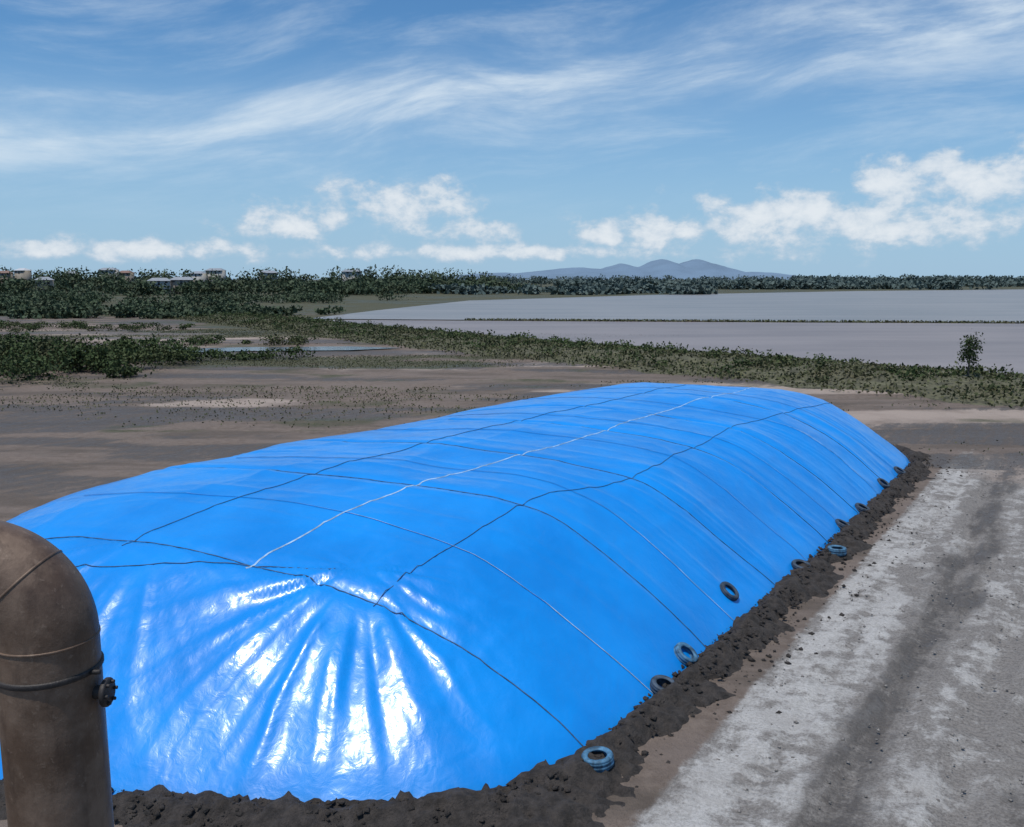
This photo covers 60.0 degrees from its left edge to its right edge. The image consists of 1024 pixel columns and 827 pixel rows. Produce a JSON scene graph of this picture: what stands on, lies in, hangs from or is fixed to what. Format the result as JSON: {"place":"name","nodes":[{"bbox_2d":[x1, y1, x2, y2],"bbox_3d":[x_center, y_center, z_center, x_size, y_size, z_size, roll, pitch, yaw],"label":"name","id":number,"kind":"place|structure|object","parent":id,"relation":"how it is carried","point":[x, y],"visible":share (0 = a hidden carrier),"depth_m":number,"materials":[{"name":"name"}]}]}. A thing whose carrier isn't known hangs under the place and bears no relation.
{"place":"outdoors","nodes":[
{"label":"outdoors","id":0,"kind":"place"},
{"bbox_2d":[169,346,391,351],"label":"creek water","id":1,"kind":"structure","parent":0,"point":[303,348],"depth_m":89.13,"materials":[{"name":"grey liquid"}]},
{"bbox_2d":[83,259,914,279],"bbox_3d":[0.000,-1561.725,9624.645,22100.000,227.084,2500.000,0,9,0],"label":"distant hills","id":2,"kind":"structure","parent":0,"point":[691,269],"depth_m":8920.49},
{"bbox_2d":[0,280,1023,826],"bbox_3d":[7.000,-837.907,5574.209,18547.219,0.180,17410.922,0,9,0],"label":"ground","id":3,"kind":"structure","parent":0,"point":[50,454],"depth_m":22.07,"materials":[{"name":"grey soil"}]},
{"bbox_2d":[0,273,12,282],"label":"walls","id":4,"kind":"structure","parent":3,"relation":"on","point":[10,274],"depth_m":523.66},
{"bbox_2d":[14,270,31,280],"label":"walls","id":5,"kind":"structure","parent":3,"relation":"on","point":[26,274],"depth_m":521.67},
{"bbox_2d":[35,280,53,291],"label":"walls","id":6,"kind":"structure","parent":3,"relation":"on","point":[52,282],"depth_m":405.55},
{"bbox_2d":[35,277,53,279],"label":"roof","id":7,"kind":"structure","parent":6,"relation":"on","point":[45,278],"depth_m":406.10,"materials":[{"name":"grey metal"}]},
{"bbox_2d":[0,520,117,826],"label":"steel pipe","id":8,"kind":"object","parent":3,"relation":"on","point":[57,694],"visible":1,"depth_m":3.26,"materials":[{"name":"brown metal"}]},
{"bbox_2d":[0,329,207,386],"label":"mangrove scrub","id":9,"kind":"object","parent":3,"relation":"on","point":[45,355],"visible":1,"depth_m":67.68,"materials":[{"name":"green plant"}]},
{"bbox_2d":[98,270,118,282],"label":"walls","id":10,"kind":"structure","parent":3,"relation":"on","point":[109,272],"depth_m":519.31,"materials":[{"name":"beige paint"}]},
{"bbox_2d":[119,273,134,281],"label":"walls","id":11,"kind":"structure","parent":3,"relation":"on","point":[130,276],"depth_m":524.40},
{"bbox_2d":[0,319,318,363],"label":"scrub","id":12,"kind":"object","parent":3,"relation":"on","point":[267,353],"visible":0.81,"depth_m":95.86,"materials":[{"name":"green plant"}]},
{"bbox_2d":[148,281,170,294],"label":"walls","id":13,"kind":"structure","parent":3,"relation":"on","point":[167,284],"depth_m":405.02,"materials":[{"name":"grey paint"}]},
{"bbox_2d":[147,278,170,280],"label":"roof","id":14,"kind":"structure","parent":13,"relation":"on","point":[159,279],"depth_m":404.71,"materials":[{"name":"grey metal"}]},
{"bbox_2d":[170,280,194,293],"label":"walls","id":15,"kind":"structure","parent":3,"relation":"on","point":[172,284],"depth_m":407.03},
{"bbox_2d":[169,277,192,279],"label":"roof","id":16,"kind":"structure","parent":15,"relation":"on","point":[181,278],"depth_m":407.60,"materials":[{"name":"grey metal"}]},
{"bbox_2d":[190,274,207,280],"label":"walls","id":17,"kind":"structure","parent":3,"relation":"on","point":[203,277],"depth_m":521.32,"materials":[{"name":"white paint"}]},
{"bbox_2d":[191,271,205,273],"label":"roof","id":18,"kind":"structure","parent":17,"relation":"on","point":[198,272],"depth_m":521.61,"materials":[{"name":"grey metal"}]},
{"bbox_2d":[0,289,416,318],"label":"mangrove belt","id":19,"kind":"object","parent":3,"relation":"on","point":[54,304],"visible":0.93,"depth_m":200.65,"materials":[{"name":"green plant"}]},
{"bbox_2d":[205,271,225,280],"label":"walls","id":20,"kind":"structure","parent":3,"relation":"on","point":[222,273],"depth_m":525.17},
{"bbox_2d":[204,268,226,270],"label":"roof","id":21,"kind":"structure","parent":20,"relation":"on","point":[215,269],"depth_m":525.37,"materials":[{"name":"grey metal"}]},
{"bbox_2d":[0,264,536,295],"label":"distant trees","id":22,"kind":"object","parent":3,"relation":"on","point":[370,283],"visible":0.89,"depth_m":425.74,"materials":[{"name":"green plant"}]},
{"bbox_2d":[259,273,277,288],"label":"walls","id":23,"kind":"structure","parent":3,"relation":"on","point":[266,274],"depth_m":522.73,"materials":[{"name":"grey paint"}]},
{"bbox_2d":[259,270,276,272],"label":"roof","id":24,"kind":"structure","parent":23,"relation":"on","point":[263,271],"depth_m":523.00,"materials":[{"name":"grey metal"}]},
{"bbox_2d":[342,272,361,281],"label":"walls","id":25,"kind":"structure","parent":3,"relation":"on","point":[351,276],"depth_m":520.96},
{"bbox_2d":[341,269,358,271],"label":"roof","id":26,"kind":"structure","parent":25,"relation":"on","point":[346,270],"depth_m":521.04,"materials":[{"name":"grey metal"}]},
{"bbox_2d":[0,382,909,801],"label":"blue tarpaulin covered stockpile","id":27,"kind":"object","parent":3,"relation":"on","point":[492,596],"visible":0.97,"depth_m":15.56,"materials":[{"name":"plastic"}]},
{"bbox_2d":[650,675,673,693],"bbox_3d":[2.564,4.624,15.002,0.470,0.184,0.470,-8,27,-44],"label":"car tyre","id":28,"kind":"object","parent":27,"relation":"on","point":[656,681],"visible":0.62,"depth_m":15.05,"materials":[{"name":"rubber"}]},
{"bbox_2d":[674,642,697,666],"bbox_3d":[3.155,4.389,16.146,0.470,0.184,0.470,44,28,21],"label":"car tyre","id":29,"kind":"object","parent":27,"relation":"on","point":[682,658],"visible":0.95,"depth_m":16.06,"materials":[{"name":"black rubber"}]},
{"bbox_2d":[720,581,738,600],"bbox_3d":[4.545,3.754,18.635,0.470,0.184,0.470,47,30,20],"label":"car tyre","id":30,"kind":"object","parent":27,"relation":"on","point":[727,594],"visible":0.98,"depth_m":18.54,"materials":[{"name":"rubber"}]},
{"bbox_2d":[791,559,810,568],"bbox_3d":[6.932,3.674,21.269,0.470,0.184,0.470,-5,23,-28],"label":"car tyre","id":31,"kind":"object","parent":27,"relation":"on","point":[795,563],"visible":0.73,"depth_m":21.29,"materials":[{"name":"rubber"}]},
{"bbox_2d":[835,519,849,528],"bbox_3d":[9.260,3.132,24.842,0.470,0.184,0.470,27,18,18],"label":"car tyre","id":32,"kind":"object","parent":27,"relation":"on","point":[840,523],"visible":0.69,"depth_m":24.78,"materials":[{"name":"rubber"}]},
{"bbox_2d":[855,503,869,511],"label":"car tyre","id":33,"kind":"object","parent":27,"relation":"on","point":[860,507],"visible":0.8,"depth_m":26.53,"materials":[{"name":"rubber"}]},
{"bbox_2d":[877,478,889,488],"bbox_3d":[12.359,2.351,29.559,0.470,0.184,0.470,-9,42,-46],"label":"car tyre","id":34,"kind":"object","parent":27,"relation":"on","point":[886,484],"visible":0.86,"depth_m":29.45,"materials":[{"name":"rubber"}]},
{"bbox_2d":[894,466,905,473],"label":"car tyre","id":35,"kind":"object","parent":27,"relation":"on","point":[898,470],"visible":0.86,"depth_m":31.56,"materials":[{"name":"rubber"}]},
{"bbox_2d":[0,445,934,826],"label":"dark soil berm","id":36,"kind":"structure","parent":3,"relation":"on","point":[592,791],"depth_m":12.07,"materials":[{"name":"black soil"}]},
{"bbox_2d":[2,444,961,826],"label":"soil clods","id":37,"kind":"object","parent":36,"relation":"on","point":[446,812],"visible":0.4,"depth_m":15.14,"materials":[{"name":"black soil"}]},
{"bbox_2d":[581,746,613,772],"bbox_3d":[1.229,4.968,12.735,0.470,0.184,0.470,-6,9,1],"label":"car tyre","id":38,"kind":"object","parent":36,"relation":"on","point":[606,763],"visible":0.78,"depth_m":12.59,"materials":[{"name":"black rubber"}]},
{"bbox_2d":[827,545,846,555],"bbox_3d":[8.258,3.482,22.535,0.470,0.184,0.470,0,9,0],"label":"car tyre","id":39,"kind":"object","parent":36,"relation":"on","point":[838,550],"visible":0.94,"depth_m":22.38,"materials":[{"name":"black rubber"}]},
{"bbox_2d":[0,329,1022,454],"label":"saltmarsh plants","id":40,"kind":"object","parent":3,"relation":"on","point":[245,333],"visible":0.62,"depth_m":58.96,"materials":[{"name":"green plant"}]},
{"bbox_2d":[379,274,1023,294],"bbox_3d":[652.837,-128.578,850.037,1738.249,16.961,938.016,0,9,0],"label":"treeline","id":41,"kind":"object","parent":3,"relation":"on","point":[667,284],"visible":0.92,"depth_m":605.70,"materials":[{"name":"green plant"}]},
{"bbox_2d":[464,318,1023,323],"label":"pond bund grass","id":42,"kind":"structure","parent":3,"relation":"on","point":[744,320],"depth_m":144.35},
{"bbox_2d":[957,332,984,375],"bbox_3d":[29.501,-3.499,56.971,1.695,3.856,1.927,0,9,0],"label":"tree","id":43,"kind":"object","parent":3,"relation":"on","point":[968,352],"visible":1,"depth_m":56.90,"materials":[{"name":"green plant"}]},
{"bbox_2d":[0,0,1023,278],"label":"sky","id":44,"kind":"structure","parent":0,"point":[873,138],"materials":[{"name":"blue"}]},
{"bbox_2d":[183,315,1023,405],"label":"earth embankment","id":45,"kind":"structure","parent":0,"point":[929,391],"depth_m":63.40,"materials":[{"name":"soil"}]},
{"bbox_2d":[163,312,1023,408],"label":"embankment grass","id":46,"kind":"structure","parent":45,"relation":"on","point":[608,347],"depth_m":70.98,"materials":[{"name":"green plant"}]},
{"bbox_2d":[182,310,1023,399],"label":"embankment shrubs","id":47,"kind":"object","parent":45,"relation":"on","point":[648,347],"visible":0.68,"depth_m":76.73,"materials":[{"name":"green plant"}]},
{"bbox_2d":[316,289,1023,321],"bbox_3d":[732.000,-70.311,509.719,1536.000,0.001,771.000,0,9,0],"label":"lagoon water","id":48,"kind":"structure","parent":0,"point":[962,305],"depth_m":217.03,"materials":[{"name":"grey liquid"}]},
{"bbox_2d":[330,320,1023,373],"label":"pond water","id":49,"kind":"structure","parent":0,"point":[929,344],"depth_m":107.44,"materials":[{"name":"grey liquid"}]},
{"bbox_2d":[659,455,1023,826],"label":"gravel","id":50,"kind":"structure","parent":0,"point":[881,748],"depth_m":16.91,"materials":[{"name":"grey gravel"}]}
]}

